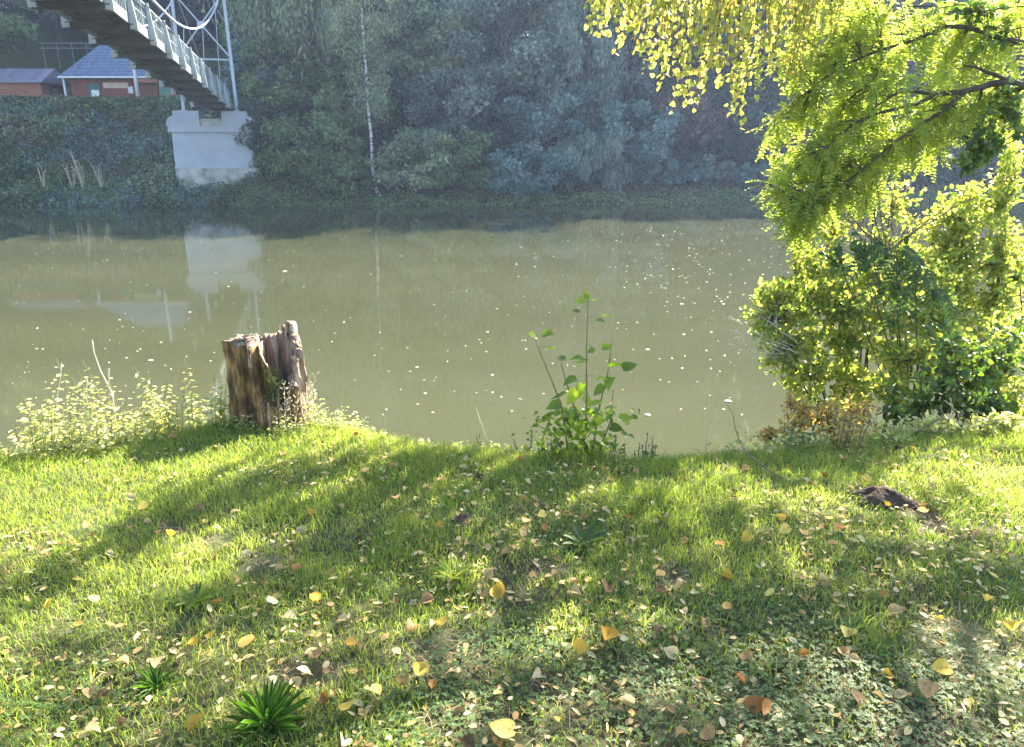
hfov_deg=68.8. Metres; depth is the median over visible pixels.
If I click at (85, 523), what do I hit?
fallen leaf
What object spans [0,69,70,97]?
hut
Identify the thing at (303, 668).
fallen leaf
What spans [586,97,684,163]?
shrub
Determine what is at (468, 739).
fallen leaf
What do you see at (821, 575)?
fallen leaf
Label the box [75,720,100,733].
fallen leaf
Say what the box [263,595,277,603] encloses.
fallen leaf
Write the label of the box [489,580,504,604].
fallen leaf
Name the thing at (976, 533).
fallen leaf
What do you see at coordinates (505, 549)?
fallen leaf
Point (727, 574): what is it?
fallen leaf
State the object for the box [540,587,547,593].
fallen leaf
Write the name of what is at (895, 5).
broadleaf tree
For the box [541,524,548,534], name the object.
fallen leaf
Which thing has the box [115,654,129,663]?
fallen leaf
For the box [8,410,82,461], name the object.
nettle
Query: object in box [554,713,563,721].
fallen leaf
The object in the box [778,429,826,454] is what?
weed
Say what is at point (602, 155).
shrub
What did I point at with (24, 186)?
ivy cover
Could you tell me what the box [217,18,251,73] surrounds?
shrub
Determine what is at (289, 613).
fallen leaf
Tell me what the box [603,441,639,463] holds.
weed
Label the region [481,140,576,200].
shrub
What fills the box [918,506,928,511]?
fallen leaf
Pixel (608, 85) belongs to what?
weeping tree
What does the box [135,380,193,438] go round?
nettle
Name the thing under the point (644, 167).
shrub
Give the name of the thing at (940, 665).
fallen leaf
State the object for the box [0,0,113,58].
broadleaf tree
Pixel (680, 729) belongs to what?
fallen leaf
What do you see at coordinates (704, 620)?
fallen leaf
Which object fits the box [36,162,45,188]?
dry reed
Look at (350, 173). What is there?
shrub
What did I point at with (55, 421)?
nettle
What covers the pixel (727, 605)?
fallen leaf
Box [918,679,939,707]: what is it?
fallen leaf
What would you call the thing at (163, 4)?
broadleaf tree
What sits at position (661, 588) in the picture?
fallen leaf
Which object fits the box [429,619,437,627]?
fallen leaf
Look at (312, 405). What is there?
nettle
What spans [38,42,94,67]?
guard rail
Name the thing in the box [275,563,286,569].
fallen leaf
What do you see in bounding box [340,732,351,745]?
fallen leaf
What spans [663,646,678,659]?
fallen leaf
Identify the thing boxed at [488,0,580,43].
broadleaf tree
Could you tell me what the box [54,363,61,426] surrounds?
dead stalk
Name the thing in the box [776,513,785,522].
fallen leaf
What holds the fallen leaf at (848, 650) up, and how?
on the ground at (32, 56)
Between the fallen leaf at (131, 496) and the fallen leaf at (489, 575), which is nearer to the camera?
the fallen leaf at (489, 575)
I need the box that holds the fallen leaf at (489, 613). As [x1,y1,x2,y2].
[487,610,495,617]
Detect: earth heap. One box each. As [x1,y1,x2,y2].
[448,513,475,526]
[474,473,485,480]
[845,486,919,510]
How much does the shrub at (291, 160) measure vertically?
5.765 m
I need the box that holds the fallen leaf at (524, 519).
[522,516,530,522]
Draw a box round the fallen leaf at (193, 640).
[187,635,197,644]
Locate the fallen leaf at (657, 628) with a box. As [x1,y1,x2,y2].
[654,624,661,636]
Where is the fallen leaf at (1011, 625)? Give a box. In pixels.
[1003,620,1019,633]
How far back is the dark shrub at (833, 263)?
5.71 m
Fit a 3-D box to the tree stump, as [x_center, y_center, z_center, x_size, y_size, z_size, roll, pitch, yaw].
[-1.491,0.181,4.591,0.521,1.031,0.478,0,17,0]
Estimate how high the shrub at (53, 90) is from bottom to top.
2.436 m
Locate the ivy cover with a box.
[0,94,301,206]
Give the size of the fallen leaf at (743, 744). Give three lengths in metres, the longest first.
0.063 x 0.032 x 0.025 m
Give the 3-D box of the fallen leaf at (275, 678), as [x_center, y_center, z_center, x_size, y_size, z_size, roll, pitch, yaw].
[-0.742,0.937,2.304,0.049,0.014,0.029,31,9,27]
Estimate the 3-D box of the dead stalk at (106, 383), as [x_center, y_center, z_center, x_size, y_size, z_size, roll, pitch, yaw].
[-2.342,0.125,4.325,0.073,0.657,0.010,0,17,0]
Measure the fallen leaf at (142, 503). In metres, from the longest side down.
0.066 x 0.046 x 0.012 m
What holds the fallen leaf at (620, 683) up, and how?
on the ground at (32, 56)
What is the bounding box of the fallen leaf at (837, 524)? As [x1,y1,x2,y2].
[834,521,847,530]
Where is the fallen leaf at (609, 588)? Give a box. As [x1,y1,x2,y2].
[602,578,615,591]
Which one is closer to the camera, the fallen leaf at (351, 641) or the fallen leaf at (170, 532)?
the fallen leaf at (351, 641)
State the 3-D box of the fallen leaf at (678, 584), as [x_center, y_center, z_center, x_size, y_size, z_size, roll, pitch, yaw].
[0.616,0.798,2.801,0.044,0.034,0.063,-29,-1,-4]
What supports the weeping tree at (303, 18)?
on the ground at (32, 56)
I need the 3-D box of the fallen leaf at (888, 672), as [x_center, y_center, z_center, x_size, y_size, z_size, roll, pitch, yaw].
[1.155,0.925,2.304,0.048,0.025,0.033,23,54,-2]
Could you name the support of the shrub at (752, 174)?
on the ground at (32, 56)
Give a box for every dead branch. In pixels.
[724,312,818,366]
[810,169,1008,254]
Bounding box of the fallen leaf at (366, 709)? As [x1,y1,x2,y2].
[358,706,369,715]
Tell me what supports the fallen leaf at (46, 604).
on the ground at (32, 56)
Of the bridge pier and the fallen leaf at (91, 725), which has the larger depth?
the bridge pier
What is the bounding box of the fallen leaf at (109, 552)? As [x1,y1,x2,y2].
[105,549,116,557]
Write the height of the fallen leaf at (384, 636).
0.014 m
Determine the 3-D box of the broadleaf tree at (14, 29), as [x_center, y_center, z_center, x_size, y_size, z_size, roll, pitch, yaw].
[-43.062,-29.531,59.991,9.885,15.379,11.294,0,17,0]
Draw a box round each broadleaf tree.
[0,0,42,53]
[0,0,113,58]
[118,0,195,42]
[236,22,320,116]
[310,35,400,136]
[354,0,468,129]
[397,67,508,143]
[423,0,589,140]
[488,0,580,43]
[496,59,598,152]
[582,0,662,125]
[582,0,725,82]
[674,0,815,85]
[750,0,909,93]
[869,0,1001,89]
[909,0,1023,75]
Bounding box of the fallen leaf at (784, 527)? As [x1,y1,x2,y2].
[779,523,791,533]
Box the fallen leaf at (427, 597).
[419,592,433,604]
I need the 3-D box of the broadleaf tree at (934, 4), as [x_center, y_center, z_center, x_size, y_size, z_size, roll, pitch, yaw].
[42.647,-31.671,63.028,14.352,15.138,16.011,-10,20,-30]
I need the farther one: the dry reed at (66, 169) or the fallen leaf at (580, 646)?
the dry reed at (66, 169)
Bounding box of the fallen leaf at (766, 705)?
[762,698,771,719]
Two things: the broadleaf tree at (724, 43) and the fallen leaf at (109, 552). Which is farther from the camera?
the broadleaf tree at (724, 43)
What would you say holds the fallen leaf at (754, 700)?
on the ground at (32, 56)
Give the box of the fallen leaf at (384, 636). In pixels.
[381,634,388,639]
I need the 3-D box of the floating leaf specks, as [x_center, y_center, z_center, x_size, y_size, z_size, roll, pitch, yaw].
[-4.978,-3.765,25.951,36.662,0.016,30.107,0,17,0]
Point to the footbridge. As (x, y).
(117, 29)
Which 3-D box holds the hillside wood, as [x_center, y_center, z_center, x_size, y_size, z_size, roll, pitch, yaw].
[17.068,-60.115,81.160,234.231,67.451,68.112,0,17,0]
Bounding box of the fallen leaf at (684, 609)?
[680,607,687,613]
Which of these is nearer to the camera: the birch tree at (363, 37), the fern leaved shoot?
the fern leaved shoot
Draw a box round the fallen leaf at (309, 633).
[304,631,313,638]
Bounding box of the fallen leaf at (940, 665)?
[931,658,954,674]
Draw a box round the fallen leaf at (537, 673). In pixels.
[531,667,545,678]
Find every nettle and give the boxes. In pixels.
[8,394,53,455]
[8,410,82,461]
[19,374,88,456]
[23,390,93,453]
[55,359,132,451]
[62,402,128,460]
[83,382,146,443]
[116,406,162,451]
[127,390,177,439]
[134,366,196,440]
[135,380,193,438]
[180,363,229,431]
[217,413,255,431]
[266,414,308,437]
[303,391,324,426]
[320,405,362,429]
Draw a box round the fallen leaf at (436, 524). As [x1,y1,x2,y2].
[433,521,440,527]
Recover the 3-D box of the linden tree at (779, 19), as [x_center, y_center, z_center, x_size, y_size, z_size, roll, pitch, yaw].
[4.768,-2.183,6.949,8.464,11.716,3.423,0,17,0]
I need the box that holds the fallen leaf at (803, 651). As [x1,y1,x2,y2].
[798,648,812,654]
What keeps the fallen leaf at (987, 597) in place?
on the ground at (32, 56)
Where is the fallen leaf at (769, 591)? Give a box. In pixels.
[765,588,773,598]
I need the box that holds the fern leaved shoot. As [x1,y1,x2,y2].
[840,242,960,426]
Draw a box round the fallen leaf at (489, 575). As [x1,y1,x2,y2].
[483,568,492,580]
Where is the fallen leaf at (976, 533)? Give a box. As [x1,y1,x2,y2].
[972,530,979,540]
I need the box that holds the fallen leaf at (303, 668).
[297,665,312,674]
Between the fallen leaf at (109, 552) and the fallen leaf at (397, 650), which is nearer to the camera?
the fallen leaf at (397, 650)
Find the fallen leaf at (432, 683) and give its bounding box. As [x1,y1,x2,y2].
[429,679,436,692]
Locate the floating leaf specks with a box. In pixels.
[15,224,780,414]
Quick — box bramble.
[876,316,1023,431]
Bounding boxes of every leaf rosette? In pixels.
[129,657,182,699]
[164,582,216,612]
[218,676,309,746]
[429,551,475,586]
[558,522,607,551]
[816,614,861,640]
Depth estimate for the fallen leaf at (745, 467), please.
3.75 m
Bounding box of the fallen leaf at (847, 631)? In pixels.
[841,625,856,640]
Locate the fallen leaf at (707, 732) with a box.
[699,722,714,743]
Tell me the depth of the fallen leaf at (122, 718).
2.14 m
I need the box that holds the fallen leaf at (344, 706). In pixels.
[337,698,354,713]
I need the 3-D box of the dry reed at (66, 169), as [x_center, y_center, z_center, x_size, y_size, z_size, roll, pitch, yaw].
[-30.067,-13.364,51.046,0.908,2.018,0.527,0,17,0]
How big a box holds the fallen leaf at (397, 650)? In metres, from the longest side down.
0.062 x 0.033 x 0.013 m
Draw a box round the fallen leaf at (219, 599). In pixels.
[212,597,222,603]
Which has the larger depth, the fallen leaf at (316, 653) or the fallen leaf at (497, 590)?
the fallen leaf at (497, 590)
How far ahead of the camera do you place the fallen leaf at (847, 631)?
2.50 m
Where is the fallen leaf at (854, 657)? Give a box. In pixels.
[843,653,859,662]
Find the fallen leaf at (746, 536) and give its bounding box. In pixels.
[742,530,753,540]
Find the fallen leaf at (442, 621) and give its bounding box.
[435,614,445,626]
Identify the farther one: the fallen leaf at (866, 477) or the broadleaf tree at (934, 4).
the broadleaf tree at (934, 4)
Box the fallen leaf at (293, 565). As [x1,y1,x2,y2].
[291,563,301,569]
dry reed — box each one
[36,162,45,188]
[62,164,75,189]
[70,151,83,189]
[90,162,102,187]
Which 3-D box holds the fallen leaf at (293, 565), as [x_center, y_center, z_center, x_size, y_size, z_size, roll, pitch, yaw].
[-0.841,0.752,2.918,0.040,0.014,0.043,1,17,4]
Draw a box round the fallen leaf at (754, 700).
[746,695,764,712]
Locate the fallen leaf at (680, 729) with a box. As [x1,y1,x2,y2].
[670,725,689,737]
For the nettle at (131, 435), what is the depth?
4.19 m
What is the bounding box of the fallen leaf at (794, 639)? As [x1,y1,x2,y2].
[788,637,799,644]
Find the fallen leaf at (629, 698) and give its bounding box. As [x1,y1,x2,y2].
[613,694,639,703]
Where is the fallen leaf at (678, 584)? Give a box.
[671,580,680,588]
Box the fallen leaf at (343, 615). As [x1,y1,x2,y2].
[336,613,347,622]
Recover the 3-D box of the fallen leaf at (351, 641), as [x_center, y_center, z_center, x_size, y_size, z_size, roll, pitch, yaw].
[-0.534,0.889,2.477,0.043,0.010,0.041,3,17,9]
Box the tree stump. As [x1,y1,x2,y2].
[221,318,308,430]
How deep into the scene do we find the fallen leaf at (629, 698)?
2.23 m
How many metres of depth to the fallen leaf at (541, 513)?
3.31 m
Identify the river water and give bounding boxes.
[0,201,1023,460]
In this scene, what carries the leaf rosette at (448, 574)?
on the ground at (32, 56)
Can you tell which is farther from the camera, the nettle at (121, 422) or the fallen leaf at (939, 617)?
the nettle at (121, 422)
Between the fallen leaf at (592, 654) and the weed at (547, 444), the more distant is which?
the weed at (547, 444)
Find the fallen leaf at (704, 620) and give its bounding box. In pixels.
[700,616,710,626]
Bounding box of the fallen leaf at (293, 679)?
[289,676,300,689]
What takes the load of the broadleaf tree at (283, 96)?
on the ground at (32, 56)
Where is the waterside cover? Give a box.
[0,170,1023,206]
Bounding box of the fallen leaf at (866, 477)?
[862,474,871,481]
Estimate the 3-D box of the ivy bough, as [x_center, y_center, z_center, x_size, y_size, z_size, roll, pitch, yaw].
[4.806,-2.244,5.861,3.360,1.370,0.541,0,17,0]
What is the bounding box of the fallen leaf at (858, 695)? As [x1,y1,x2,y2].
[852,689,865,704]
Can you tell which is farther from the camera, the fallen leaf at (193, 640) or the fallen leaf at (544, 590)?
the fallen leaf at (544, 590)
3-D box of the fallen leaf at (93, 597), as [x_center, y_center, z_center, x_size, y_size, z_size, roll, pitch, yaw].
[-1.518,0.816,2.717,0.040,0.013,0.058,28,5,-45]
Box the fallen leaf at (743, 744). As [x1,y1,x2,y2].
[736,735,745,746]
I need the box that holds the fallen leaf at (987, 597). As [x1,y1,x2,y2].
[981,593,994,603]
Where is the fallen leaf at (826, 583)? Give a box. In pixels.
[822,578,830,587]
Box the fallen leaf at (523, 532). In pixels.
[519,529,526,535]
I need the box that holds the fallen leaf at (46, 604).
[44,598,49,614]
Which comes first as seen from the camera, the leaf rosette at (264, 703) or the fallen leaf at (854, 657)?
the leaf rosette at (264, 703)
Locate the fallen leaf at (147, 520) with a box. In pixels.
[143,517,151,522]
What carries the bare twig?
on the ground at (32, 56)
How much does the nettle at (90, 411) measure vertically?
0.680 m
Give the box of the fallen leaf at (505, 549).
[501,547,511,553]
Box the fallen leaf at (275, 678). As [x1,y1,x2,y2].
[269,675,276,683]
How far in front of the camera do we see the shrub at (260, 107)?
51.48 m
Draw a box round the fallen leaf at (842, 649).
[837,646,846,655]
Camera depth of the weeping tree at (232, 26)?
56.03 m
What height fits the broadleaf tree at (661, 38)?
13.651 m
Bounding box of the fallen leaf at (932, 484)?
[927,482,934,488]
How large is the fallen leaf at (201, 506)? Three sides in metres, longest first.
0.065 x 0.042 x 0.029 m
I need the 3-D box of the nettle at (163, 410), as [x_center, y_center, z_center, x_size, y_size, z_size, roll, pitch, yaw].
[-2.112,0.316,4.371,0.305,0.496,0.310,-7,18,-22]
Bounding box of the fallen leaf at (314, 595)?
[309,592,319,602]
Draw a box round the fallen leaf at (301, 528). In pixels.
[296,525,305,531]
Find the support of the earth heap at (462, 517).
on the ground at (32, 56)
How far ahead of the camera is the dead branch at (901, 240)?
6.16 m
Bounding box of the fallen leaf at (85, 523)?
[83,521,90,527]
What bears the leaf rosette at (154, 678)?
on the ground at (32, 56)
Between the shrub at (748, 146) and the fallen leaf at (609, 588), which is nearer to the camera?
the fallen leaf at (609, 588)
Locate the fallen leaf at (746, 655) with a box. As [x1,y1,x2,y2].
[739,650,752,661]
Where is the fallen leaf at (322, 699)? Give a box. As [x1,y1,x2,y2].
[318,691,331,706]
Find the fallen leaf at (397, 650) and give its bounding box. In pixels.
[390,647,400,656]
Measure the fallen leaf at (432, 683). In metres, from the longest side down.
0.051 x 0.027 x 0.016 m
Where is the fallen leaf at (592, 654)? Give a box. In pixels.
[585,651,597,658]
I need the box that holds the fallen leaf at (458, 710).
[452,706,464,720]
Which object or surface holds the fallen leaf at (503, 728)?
on the ground at (32, 56)
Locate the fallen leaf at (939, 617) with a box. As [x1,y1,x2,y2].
[935,615,942,621]
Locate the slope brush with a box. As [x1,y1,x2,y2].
[310,0,1023,164]
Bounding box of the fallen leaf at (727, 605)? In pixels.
[722,601,731,608]
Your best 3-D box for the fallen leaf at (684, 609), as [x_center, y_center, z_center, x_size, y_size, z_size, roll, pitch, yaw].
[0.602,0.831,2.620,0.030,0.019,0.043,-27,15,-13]
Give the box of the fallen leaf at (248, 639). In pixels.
[238,634,254,647]
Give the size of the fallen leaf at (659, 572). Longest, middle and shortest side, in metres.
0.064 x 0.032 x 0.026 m
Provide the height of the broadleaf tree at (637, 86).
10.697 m
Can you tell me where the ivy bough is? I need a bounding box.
[921,0,1023,177]
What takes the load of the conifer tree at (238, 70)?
on the ground at (32, 56)
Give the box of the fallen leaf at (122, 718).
[117,716,126,725]
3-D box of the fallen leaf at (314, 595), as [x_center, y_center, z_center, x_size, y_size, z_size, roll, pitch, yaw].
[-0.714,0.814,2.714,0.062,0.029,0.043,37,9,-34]
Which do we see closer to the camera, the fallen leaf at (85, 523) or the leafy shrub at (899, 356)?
the fallen leaf at (85, 523)
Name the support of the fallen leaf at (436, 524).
on the ground at (32, 56)
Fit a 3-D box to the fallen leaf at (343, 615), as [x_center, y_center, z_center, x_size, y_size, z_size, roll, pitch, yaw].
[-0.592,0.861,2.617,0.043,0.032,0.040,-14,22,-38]
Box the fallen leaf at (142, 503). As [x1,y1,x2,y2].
[138,501,147,509]
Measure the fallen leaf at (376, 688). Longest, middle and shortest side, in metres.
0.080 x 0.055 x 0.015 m
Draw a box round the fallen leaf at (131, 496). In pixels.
[126,493,135,499]
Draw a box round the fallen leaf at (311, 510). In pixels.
[307,508,315,513]
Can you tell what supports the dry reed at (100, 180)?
on the ground at (32, 56)
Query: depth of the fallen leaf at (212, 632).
2.53 m
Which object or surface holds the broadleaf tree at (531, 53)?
on the ground at (32, 56)
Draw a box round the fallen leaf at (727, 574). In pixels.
[720,568,732,578]
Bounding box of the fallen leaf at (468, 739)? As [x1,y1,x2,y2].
[458,733,474,746]
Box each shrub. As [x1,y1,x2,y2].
[25,84,56,94]
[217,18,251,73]
[218,27,287,98]
[231,99,294,151]
[247,107,367,186]
[310,149,376,198]
[369,126,468,196]
[420,126,495,196]
[448,96,523,160]
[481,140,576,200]
[548,128,633,195]
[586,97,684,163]
[620,157,701,184]
[647,78,736,147]
[666,152,749,186]
[703,98,813,166]
[739,160,796,186]
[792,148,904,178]
[818,231,958,427]
[864,301,1023,430]
[883,147,998,183]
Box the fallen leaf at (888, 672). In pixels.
[882,667,893,678]
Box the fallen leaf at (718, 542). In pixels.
[715,540,724,544]
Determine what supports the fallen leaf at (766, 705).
on the ground at (32, 56)
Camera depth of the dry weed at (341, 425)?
4.48 m
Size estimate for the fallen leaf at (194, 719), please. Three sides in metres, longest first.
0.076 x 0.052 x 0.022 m
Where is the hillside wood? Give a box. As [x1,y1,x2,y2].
[1,0,1023,101]
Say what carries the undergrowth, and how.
on the ground at (32, 56)
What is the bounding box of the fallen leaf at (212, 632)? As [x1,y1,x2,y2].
[204,629,215,638]
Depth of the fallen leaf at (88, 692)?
2.27 m
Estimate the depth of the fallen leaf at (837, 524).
3.19 m
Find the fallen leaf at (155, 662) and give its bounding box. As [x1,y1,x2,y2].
[147,656,162,667]
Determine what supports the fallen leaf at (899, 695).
on the ground at (32, 56)
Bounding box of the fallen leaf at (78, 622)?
[73,620,82,625]
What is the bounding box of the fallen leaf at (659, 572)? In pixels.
[656,569,664,575]
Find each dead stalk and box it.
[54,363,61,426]
[92,340,117,433]
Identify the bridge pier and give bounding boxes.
[166,111,261,194]
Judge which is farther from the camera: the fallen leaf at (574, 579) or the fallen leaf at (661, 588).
the fallen leaf at (574, 579)
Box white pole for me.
[132,69,139,96]
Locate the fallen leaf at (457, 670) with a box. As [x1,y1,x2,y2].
[445,666,460,674]
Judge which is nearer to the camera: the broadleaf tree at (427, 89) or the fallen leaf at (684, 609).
the fallen leaf at (684, 609)
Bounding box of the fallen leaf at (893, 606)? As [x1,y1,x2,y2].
[888,603,903,615]
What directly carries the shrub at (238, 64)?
on the ground at (32, 56)
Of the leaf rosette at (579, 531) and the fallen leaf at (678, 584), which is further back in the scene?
the leaf rosette at (579, 531)
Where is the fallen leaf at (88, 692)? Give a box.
[82,685,94,697]
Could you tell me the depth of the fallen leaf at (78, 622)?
2.60 m
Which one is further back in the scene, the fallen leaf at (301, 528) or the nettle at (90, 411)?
the nettle at (90, 411)
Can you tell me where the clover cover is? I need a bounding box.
[0,505,1023,746]
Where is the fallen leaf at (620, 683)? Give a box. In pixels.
[614,678,626,687]
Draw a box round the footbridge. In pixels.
[27,0,238,110]
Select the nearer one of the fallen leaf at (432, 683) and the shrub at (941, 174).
the fallen leaf at (432, 683)
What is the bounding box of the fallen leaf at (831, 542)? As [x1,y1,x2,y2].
[827,540,837,543]
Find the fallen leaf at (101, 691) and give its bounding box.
[96,684,109,699]
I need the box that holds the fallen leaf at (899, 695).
[890,688,907,698]
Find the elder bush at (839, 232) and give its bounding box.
[789,178,956,438]
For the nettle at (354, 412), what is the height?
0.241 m
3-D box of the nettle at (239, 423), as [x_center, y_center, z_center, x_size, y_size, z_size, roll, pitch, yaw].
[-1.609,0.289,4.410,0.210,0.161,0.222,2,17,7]
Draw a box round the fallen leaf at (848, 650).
[838,646,850,654]
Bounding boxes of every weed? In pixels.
[261,396,283,428]
[280,372,318,431]
[306,405,346,428]
[329,416,368,431]
[474,433,519,453]
[525,427,561,458]
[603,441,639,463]
[636,432,658,461]
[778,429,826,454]
[824,406,874,454]
[873,400,1023,446]
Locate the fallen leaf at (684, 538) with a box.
[679,537,687,542]
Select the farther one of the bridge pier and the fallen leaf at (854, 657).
the bridge pier
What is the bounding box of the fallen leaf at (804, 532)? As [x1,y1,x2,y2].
[799,529,808,534]
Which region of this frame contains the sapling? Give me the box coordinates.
[508,291,645,456]
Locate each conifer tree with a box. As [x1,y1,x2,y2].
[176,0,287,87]
[208,26,314,95]
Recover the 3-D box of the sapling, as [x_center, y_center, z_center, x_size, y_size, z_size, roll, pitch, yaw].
[0.361,0.033,3.910,0.772,0.938,0.263,0,17,0]
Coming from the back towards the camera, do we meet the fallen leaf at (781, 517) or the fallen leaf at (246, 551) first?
the fallen leaf at (781, 517)
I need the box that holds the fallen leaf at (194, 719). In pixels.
[186,712,204,731]
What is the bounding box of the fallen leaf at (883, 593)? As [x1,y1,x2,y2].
[880,590,887,596]
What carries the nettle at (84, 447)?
on the ground at (32, 56)
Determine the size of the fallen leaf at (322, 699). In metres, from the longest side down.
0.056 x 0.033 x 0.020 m
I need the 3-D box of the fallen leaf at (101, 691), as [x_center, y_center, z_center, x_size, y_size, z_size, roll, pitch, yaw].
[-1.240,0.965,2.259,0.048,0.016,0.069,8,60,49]
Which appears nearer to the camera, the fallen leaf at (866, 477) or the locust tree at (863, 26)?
the fallen leaf at (866, 477)
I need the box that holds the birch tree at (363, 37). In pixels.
[321,0,399,195]
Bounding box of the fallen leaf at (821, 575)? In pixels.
[819,573,827,579]
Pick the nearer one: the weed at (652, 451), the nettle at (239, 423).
the weed at (652, 451)
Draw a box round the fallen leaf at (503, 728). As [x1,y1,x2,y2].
[488,718,521,737]
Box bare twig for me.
[727,405,788,481]
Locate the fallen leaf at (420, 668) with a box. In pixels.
[412,661,428,681]
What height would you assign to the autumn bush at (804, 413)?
0.927 m
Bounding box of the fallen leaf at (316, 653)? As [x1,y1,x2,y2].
[308,648,321,657]
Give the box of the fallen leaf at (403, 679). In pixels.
[396,674,407,683]
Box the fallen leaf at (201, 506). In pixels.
[195,503,204,510]
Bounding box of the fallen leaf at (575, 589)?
[569,582,580,593]
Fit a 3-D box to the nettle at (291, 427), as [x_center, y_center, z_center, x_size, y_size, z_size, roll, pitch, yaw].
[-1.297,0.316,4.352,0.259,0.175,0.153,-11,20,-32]
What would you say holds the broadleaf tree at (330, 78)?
on the ground at (32, 56)
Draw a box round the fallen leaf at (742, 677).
[735,672,746,683]
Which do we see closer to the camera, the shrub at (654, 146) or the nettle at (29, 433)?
the nettle at (29, 433)
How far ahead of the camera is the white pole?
57.12 m
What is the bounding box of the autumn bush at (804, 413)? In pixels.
[749,389,881,448]
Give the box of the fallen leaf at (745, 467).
[740,464,750,470]
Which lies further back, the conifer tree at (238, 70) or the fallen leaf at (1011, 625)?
the conifer tree at (238, 70)
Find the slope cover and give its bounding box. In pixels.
[298,83,1023,199]
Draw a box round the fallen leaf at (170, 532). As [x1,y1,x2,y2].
[166,529,175,535]
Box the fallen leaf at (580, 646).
[571,638,589,654]
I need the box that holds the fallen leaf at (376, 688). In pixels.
[364,683,381,694]
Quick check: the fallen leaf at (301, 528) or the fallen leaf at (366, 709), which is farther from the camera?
the fallen leaf at (301, 528)
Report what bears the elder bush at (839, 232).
on the ground at (32, 56)
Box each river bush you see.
[739,239,978,438]
[915,132,1023,431]
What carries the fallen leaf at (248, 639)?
on the ground at (32, 56)
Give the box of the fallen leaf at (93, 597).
[88,595,99,603]
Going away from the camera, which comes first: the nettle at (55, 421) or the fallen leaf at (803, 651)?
the fallen leaf at (803, 651)
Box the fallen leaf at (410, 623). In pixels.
[407,618,419,632]
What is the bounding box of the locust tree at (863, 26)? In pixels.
[745,0,1023,267]
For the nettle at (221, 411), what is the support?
on the ground at (32, 56)
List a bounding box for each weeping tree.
[198,0,381,112]
[226,0,286,34]
[531,0,626,128]
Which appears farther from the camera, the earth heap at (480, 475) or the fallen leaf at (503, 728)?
the earth heap at (480, 475)
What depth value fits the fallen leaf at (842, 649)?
2.42 m
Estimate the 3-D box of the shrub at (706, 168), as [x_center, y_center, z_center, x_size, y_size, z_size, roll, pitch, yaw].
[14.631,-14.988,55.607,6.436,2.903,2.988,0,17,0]
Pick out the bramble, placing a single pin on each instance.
(950, 367)
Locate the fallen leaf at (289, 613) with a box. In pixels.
[279,608,296,618]
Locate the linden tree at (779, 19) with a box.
[584,0,847,129]
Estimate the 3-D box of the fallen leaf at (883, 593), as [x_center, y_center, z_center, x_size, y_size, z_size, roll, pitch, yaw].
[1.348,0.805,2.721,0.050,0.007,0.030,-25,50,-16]
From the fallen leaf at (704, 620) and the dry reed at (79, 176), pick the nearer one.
the fallen leaf at (704, 620)
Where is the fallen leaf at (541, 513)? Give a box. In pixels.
[538,509,546,516]
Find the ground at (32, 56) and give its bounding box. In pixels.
[0,0,1023,746]
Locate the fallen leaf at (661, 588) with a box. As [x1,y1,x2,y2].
[654,585,668,594]
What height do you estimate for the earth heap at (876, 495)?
0.081 m
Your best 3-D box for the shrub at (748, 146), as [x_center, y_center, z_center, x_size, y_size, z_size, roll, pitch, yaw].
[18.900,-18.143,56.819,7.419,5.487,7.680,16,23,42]
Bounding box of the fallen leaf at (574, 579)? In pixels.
[570,577,579,581]
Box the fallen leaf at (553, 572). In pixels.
[551,569,559,574]
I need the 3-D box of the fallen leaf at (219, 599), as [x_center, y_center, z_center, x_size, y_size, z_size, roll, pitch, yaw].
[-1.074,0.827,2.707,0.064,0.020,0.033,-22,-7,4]
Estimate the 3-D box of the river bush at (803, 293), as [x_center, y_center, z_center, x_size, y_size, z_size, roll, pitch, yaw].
[3.099,0.333,6.791,2.313,3.070,1.261,0,17,0]
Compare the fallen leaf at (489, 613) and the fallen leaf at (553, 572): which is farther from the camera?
the fallen leaf at (553, 572)
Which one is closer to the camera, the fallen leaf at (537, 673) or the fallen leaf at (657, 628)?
the fallen leaf at (537, 673)
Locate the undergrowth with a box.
[0,408,1023,461]
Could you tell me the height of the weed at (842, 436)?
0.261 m
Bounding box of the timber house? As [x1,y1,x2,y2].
[57,45,179,97]
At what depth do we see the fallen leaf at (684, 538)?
3.10 m
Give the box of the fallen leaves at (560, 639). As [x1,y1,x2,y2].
[0,427,1023,746]
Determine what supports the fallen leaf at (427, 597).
on the ground at (32, 56)
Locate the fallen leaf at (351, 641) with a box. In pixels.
[343,637,358,644]
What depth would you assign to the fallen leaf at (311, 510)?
3.35 m
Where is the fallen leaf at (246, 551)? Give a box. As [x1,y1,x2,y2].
[242,549,251,555]
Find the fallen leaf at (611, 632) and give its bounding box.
[600,626,618,646]

